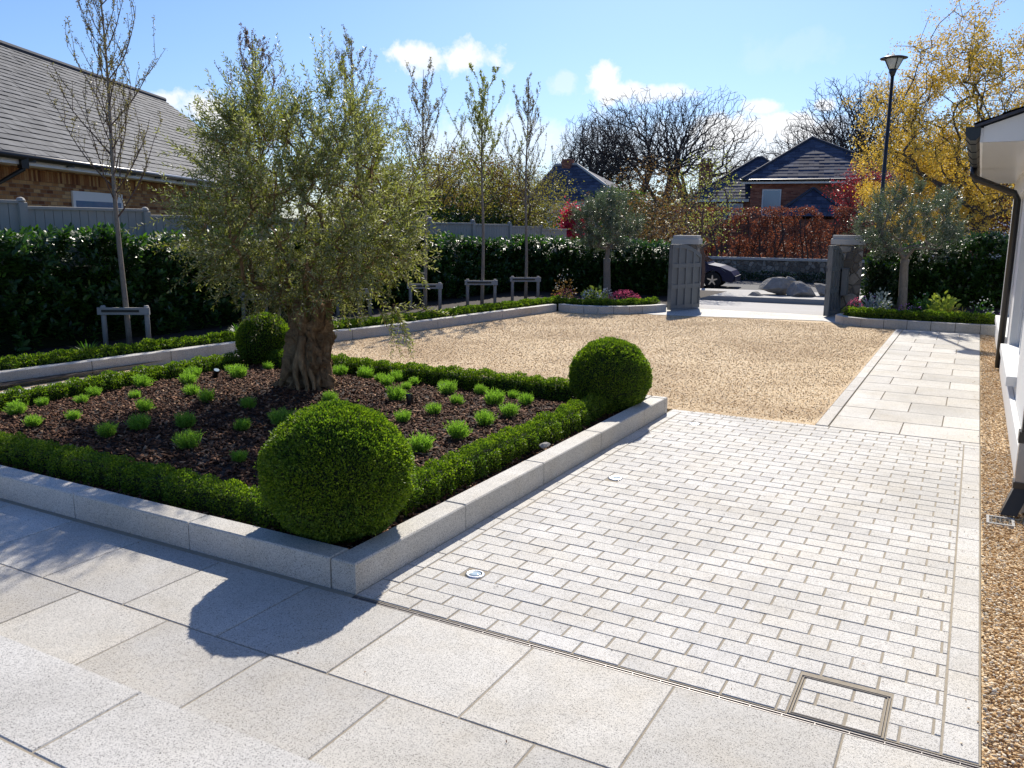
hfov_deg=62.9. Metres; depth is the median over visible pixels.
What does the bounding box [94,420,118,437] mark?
lavender plant
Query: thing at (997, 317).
window
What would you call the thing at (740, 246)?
copper hedge
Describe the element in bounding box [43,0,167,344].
young tree
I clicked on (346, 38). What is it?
young tree
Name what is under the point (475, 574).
ground light
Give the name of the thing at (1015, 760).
gravel stones
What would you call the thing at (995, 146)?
white house
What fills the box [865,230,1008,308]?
laurel hedge
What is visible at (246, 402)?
lavender plant
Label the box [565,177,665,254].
bare shrub
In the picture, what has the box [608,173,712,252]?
bare shrub
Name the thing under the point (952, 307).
flowering plant
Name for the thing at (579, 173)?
gabled house
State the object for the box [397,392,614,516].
box hedge
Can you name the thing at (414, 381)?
lavender plant
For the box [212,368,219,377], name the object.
garden spotlight
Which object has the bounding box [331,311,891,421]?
drive gravel stones
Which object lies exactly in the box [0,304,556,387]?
border kerb
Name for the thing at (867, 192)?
yellow tree
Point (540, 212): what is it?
leafy tree
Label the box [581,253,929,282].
roadside wall
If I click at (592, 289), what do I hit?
flowering plant
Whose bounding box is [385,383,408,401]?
lavender plant
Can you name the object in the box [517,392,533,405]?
lavender plant
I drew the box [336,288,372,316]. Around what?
tree stake
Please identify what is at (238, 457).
lavender plant
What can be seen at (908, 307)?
flowering plant
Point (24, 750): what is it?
step joint bed
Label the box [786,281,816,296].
boulder
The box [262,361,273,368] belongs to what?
lavender plant
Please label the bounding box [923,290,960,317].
flowering plant
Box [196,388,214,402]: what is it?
lavender plant
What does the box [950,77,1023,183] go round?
bare tree
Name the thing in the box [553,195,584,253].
red maple
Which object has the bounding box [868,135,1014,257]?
red maple
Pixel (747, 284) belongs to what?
road
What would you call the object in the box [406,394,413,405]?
garden spotlight
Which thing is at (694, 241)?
gate pillar
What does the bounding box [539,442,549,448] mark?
loose stone
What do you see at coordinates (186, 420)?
lavender plant
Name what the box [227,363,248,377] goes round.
lavender plant
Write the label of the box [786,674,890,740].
access cover
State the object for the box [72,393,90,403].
lavender plant
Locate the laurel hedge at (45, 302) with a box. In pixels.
[0,222,530,355]
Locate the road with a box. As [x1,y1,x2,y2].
[700,280,862,305]
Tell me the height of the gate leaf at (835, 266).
1.394 m
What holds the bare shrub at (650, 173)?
on the ground
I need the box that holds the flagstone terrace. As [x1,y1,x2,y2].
[0,501,966,767]
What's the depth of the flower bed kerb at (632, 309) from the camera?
17.27 m
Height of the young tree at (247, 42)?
4.930 m
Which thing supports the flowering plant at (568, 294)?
on the garden soil at (448, 303)
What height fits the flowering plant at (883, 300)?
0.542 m
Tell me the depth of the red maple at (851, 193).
35.72 m
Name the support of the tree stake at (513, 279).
on the garden soil at (448, 303)
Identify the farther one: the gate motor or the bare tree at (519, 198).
the bare tree at (519, 198)
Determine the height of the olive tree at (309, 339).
3.461 m
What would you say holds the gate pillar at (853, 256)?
on the ground
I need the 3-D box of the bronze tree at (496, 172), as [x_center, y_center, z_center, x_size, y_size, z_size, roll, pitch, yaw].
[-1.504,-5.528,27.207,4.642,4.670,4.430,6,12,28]
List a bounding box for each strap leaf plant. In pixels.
[66,340,98,354]
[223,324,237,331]
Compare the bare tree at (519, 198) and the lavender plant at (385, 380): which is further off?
the bare tree at (519, 198)
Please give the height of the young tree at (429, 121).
4.966 m
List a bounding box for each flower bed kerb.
[558,304,665,313]
[835,313,995,334]
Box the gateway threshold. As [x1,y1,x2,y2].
[642,307,838,323]
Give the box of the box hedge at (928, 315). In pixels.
[840,306,994,324]
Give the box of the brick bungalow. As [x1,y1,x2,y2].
[0,40,285,217]
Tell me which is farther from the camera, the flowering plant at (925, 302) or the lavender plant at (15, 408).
the flowering plant at (925, 302)
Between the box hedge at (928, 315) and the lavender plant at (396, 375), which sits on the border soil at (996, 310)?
the box hedge at (928, 315)
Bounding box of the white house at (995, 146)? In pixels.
[966,106,1023,516]
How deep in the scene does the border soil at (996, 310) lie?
17.75 m
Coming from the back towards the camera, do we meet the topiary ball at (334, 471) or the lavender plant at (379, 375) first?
the lavender plant at (379, 375)
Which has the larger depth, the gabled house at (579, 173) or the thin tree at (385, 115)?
the gabled house at (579, 173)
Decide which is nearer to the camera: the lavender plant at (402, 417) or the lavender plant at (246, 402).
the lavender plant at (402, 417)
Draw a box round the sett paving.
[357,409,979,765]
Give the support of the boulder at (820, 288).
on the traffic island
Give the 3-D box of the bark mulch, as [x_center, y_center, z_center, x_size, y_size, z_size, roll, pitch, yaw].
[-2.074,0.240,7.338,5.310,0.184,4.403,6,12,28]
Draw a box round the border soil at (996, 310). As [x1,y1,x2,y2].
[861,305,1000,315]
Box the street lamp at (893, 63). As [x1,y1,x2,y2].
[874,55,907,259]
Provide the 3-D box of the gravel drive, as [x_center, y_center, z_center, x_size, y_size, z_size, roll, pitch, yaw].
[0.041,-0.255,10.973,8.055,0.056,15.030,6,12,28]
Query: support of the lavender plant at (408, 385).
on the bark mulch
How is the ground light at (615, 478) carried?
in the sett paving
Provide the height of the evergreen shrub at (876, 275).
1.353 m
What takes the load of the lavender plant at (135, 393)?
on the bark mulch
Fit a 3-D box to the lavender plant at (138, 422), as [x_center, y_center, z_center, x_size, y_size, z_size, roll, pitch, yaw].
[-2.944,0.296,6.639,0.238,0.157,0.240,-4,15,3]
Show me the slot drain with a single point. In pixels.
(715, 696)
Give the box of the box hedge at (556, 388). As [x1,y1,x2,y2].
[262,348,575,401]
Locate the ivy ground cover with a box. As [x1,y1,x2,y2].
[712,269,862,283]
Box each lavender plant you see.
[1,398,28,415]
[20,413,44,426]
[33,396,49,405]
[63,409,82,420]
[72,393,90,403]
[85,385,101,396]
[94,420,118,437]
[124,412,151,429]
[128,389,141,397]
[131,373,155,386]
[134,396,155,411]
[171,428,204,449]
[173,411,196,427]
[175,370,197,384]
[180,384,200,395]
[183,365,201,376]
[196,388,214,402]
[223,365,234,371]
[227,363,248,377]
[229,449,249,463]
[233,417,251,430]
[238,395,256,408]
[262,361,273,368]
[267,406,294,425]
[321,391,338,401]
[332,364,347,374]
[355,365,373,377]
[374,372,383,380]
[378,373,393,385]
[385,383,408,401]
[386,369,404,381]
[393,408,411,422]
[400,381,412,389]
[406,376,421,384]
[406,430,434,452]
[424,402,441,414]
[437,379,450,387]
[437,380,457,394]
[442,419,472,438]
[448,393,464,404]
[474,383,489,393]
[474,408,498,425]
[483,387,506,404]
[497,401,520,417]
[506,389,519,398]
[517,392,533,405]
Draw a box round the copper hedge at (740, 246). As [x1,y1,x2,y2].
[669,205,874,259]
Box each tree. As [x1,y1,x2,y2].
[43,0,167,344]
[121,26,454,391]
[210,23,306,311]
[310,94,463,216]
[326,24,391,316]
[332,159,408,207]
[373,135,505,220]
[387,57,465,309]
[401,140,532,225]
[445,63,526,304]
[459,151,584,236]
[475,160,544,217]
[494,73,566,299]
[548,105,658,190]
[566,181,647,296]
[568,86,765,239]
[660,141,756,287]
[713,150,776,181]
[747,117,853,159]
[782,70,949,163]
[837,0,1023,257]
[842,169,977,310]
[843,121,1005,245]
[917,119,1011,188]
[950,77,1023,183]
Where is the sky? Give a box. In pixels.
[0,0,1023,230]
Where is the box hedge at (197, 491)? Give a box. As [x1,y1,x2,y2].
[0,431,289,532]
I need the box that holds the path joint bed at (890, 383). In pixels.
[828,330,959,434]
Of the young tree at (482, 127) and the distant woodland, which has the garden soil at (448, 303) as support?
the young tree at (482, 127)
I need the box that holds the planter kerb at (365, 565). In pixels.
[0,353,667,597]
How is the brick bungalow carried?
on the ground
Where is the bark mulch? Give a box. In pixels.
[0,360,623,549]
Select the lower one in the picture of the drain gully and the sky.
the drain gully
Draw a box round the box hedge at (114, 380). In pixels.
[0,349,247,411]
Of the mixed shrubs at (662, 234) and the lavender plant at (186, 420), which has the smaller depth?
the lavender plant at (186, 420)
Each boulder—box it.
[748,291,762,295]
[758,277,790,294]
[786,276,795,282]
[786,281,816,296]
[814,283,825,296]
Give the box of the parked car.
[652,251,740,288]
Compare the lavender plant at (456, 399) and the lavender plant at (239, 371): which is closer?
the lavender plant at (456, 399)
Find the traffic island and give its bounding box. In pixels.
[700,288,862,305]
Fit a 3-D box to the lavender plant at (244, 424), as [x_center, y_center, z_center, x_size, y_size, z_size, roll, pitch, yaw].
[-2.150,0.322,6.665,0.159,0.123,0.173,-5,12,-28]
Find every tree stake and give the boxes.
[97,305,150,344]
[239,292,280,320]
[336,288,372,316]
[407,282,442,309]
[465,279,497,304]
[510,276,540,300]
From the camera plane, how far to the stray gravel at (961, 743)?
7.59 m
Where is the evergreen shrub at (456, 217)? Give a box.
[362,187,503,223]
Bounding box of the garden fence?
[0,197,566,265]
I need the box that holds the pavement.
[666,300,838,315]
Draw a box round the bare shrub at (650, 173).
[599,147,708,242]
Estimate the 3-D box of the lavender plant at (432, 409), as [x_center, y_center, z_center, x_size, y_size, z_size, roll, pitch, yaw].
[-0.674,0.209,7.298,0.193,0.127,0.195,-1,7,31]
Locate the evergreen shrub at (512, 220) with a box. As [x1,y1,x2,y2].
[444,205,560,228]
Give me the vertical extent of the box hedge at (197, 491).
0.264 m
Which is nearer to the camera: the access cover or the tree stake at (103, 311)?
the access cover
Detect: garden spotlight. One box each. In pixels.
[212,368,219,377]
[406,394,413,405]
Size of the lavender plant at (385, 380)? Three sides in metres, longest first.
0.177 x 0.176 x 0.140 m
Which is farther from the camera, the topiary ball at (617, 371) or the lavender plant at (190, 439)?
the topiary ball at (617, 371)
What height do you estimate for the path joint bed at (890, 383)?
0.001 m
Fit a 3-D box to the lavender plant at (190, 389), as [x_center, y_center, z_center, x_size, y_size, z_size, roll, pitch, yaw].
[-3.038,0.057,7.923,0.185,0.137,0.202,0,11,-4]
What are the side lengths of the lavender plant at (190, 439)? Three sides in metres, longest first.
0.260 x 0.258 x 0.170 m
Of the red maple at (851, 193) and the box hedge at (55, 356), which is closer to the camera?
the box hedge at (55, 356)
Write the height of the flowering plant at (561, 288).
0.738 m
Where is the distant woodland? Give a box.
[316,172,1011,239]
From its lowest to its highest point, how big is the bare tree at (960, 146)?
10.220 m
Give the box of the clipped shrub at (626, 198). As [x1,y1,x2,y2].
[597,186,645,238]
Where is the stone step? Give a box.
[0,635,327,767]
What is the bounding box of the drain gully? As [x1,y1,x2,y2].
[986,514,1014,528]
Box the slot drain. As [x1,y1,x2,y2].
[353,596,980,767]
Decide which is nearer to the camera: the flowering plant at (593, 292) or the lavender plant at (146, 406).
the lavender plant at (146, 406)
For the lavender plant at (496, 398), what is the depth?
7.69 m
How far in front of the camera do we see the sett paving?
4.39 m
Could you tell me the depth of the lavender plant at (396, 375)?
8.76 m
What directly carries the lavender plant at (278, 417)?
on the bark mulch
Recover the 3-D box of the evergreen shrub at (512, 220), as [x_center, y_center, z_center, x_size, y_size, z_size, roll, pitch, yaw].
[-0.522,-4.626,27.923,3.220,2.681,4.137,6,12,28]
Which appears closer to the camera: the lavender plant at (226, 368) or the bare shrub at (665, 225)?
the lavender plant at (226, 368)
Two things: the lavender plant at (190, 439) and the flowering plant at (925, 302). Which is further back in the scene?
the flowering plant at (925, 302)
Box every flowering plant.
[551,268,577,297]
[555,288,577,298]
[580,285,608,299]
[582,290,599,299]
[598,288,615,299]
[609,289,640,300]
[846,297,863,307]
[858,292,881,311]
[869,287,893,312]
[898,303,920,310]
[909,292,934,311]
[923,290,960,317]
[941,306,969,314]
[967,296,994,318]
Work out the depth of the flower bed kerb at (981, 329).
14.81 m
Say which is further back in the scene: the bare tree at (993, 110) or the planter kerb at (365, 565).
the bare tree at (993, 110)
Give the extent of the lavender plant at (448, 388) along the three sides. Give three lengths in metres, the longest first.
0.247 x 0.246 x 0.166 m
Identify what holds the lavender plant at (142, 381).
on the bark mulch
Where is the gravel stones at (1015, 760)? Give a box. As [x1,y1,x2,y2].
[980,334,1023,767]
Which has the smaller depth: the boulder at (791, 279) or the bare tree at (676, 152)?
the boulder at (791, 279)
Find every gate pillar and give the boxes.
[671,235,702,252]
[831,235,865,312]
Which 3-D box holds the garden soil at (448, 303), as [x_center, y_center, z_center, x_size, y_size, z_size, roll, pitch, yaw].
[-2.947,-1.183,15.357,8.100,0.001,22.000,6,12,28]
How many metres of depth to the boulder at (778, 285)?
25.95 m
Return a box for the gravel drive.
[0,311,895,424]
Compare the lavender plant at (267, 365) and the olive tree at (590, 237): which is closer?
the lavender plant at (267, 365)
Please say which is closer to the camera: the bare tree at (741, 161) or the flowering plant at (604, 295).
the flowering plant at (604, 295)
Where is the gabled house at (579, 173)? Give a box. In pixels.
[523,159,649,252]
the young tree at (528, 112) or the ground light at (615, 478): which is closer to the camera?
the ground light at (615, 478)
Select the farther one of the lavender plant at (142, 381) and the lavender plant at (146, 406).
the lavender plant at (142, 381)
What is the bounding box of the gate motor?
[840,268,849,295]
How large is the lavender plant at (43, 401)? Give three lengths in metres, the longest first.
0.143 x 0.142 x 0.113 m
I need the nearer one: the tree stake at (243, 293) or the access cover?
the access cover
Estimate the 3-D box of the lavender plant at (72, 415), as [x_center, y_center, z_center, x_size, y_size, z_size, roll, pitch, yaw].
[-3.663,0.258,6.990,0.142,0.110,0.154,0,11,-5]
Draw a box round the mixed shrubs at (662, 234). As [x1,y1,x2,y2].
[547,191,674,252]
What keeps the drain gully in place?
on the gravel strip
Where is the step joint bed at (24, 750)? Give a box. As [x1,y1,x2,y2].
[0,695,136,767]
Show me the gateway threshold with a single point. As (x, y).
(700, 312)
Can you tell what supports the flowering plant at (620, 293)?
on the garden soil at (448, 303)
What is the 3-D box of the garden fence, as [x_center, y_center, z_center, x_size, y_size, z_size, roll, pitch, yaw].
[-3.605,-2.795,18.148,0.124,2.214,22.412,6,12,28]
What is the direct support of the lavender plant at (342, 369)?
on the bark mulch
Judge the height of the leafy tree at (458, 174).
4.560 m
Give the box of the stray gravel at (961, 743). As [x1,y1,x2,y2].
[680,341,979,744]
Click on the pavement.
(766, 307)
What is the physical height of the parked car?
1.485 m
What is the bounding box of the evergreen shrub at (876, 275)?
[860,255,899,307]
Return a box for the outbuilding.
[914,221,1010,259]
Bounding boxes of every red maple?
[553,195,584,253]
[821,158,898,255]
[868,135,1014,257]
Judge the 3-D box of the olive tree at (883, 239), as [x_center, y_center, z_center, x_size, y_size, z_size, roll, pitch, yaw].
[7.941,-2.853,16.872,2.434,2.892,2.374,6,12,28]
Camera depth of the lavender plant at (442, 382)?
8.48 m
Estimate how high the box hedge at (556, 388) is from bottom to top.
0.282 m
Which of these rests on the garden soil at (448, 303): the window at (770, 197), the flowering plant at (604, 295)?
the flowering plant at (604, 295)
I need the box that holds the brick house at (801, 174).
[688,136,944,258]
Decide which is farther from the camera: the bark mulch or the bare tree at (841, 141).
the bare tree at (841, 141)
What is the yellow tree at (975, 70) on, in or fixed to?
on the ground
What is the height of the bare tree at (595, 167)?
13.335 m
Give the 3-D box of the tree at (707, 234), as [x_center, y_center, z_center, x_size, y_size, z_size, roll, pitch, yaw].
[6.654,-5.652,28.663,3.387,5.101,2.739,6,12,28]
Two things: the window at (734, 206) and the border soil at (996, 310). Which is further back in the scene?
the window at (734, 206)
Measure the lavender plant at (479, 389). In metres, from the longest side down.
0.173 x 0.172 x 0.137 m
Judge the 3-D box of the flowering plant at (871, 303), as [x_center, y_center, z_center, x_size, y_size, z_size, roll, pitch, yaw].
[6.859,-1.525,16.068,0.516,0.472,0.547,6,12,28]
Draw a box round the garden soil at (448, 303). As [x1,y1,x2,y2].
[0,290,726,385]
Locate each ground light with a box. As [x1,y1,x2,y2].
[465,570,484,578]
[608,476,622,480]
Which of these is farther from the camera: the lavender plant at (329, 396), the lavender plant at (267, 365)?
the lavender plant at (267, 365)
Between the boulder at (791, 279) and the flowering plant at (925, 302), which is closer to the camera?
the flowering plant at (925, 302)
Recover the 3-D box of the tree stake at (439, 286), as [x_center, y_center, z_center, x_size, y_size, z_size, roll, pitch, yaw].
[-1.779,-1.772,17.142,0.720,0.615,0.123,0,11,-3]
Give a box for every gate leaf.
[667,244,701,309]
[823,245,843,315]
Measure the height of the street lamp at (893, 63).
5.635 m
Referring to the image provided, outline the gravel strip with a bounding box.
[980,335,1023,767]
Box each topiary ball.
[233,312,288,364]
[253,398,417,544]
[567,335,652,412]
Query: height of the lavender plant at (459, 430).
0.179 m
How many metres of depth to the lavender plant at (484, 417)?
6.91 m
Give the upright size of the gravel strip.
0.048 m
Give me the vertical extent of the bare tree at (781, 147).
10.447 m
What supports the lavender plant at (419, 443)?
on the bark mulch
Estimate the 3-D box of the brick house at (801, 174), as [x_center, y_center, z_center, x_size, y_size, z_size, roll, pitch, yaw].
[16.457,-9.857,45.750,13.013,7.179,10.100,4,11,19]
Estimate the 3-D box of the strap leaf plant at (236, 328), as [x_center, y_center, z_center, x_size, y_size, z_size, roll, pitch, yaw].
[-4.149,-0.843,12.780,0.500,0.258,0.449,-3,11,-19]
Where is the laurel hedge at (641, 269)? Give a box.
[509,233,704,295]
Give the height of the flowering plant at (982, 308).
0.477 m
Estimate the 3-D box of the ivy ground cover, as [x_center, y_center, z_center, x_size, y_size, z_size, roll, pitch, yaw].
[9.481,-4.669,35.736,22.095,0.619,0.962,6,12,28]
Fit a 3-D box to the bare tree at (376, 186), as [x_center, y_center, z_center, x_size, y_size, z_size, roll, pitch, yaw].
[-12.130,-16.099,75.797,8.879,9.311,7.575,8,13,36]
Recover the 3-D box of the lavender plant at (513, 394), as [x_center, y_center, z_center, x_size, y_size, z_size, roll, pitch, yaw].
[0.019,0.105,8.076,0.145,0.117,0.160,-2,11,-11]
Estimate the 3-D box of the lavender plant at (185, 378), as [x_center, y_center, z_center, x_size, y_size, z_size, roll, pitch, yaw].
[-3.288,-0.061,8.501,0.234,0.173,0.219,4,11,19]
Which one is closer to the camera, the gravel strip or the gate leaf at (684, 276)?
the gravel strip
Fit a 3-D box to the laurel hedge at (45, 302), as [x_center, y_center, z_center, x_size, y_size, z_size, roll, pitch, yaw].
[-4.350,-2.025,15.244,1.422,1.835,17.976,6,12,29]
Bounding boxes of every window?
[71,191,122,207]
[717,204,742,219]
[761,189,781,216]
[995,195,1023,343]
[1000,281,1023,386]
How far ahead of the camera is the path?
9.20 m
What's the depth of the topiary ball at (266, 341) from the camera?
9.85 m
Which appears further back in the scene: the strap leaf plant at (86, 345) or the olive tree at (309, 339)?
the strap leaf plant at (86, 345)
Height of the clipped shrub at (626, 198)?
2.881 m
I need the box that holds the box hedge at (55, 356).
[0,295,659,369]
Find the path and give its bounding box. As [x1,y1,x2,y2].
[816,329,979,443]
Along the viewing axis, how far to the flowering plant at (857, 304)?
15.95 m
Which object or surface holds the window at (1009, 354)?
in the white house at (995, 146)
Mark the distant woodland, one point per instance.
(674, 197)
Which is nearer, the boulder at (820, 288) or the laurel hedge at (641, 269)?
the laurel hedge at (641, 269)
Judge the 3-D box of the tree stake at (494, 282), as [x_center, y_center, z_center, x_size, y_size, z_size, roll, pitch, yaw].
[-0.675,-1.990,18.341,0.720,0.615,0.123,0,11,-3]
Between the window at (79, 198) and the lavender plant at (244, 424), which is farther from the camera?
the window at (79, 198)

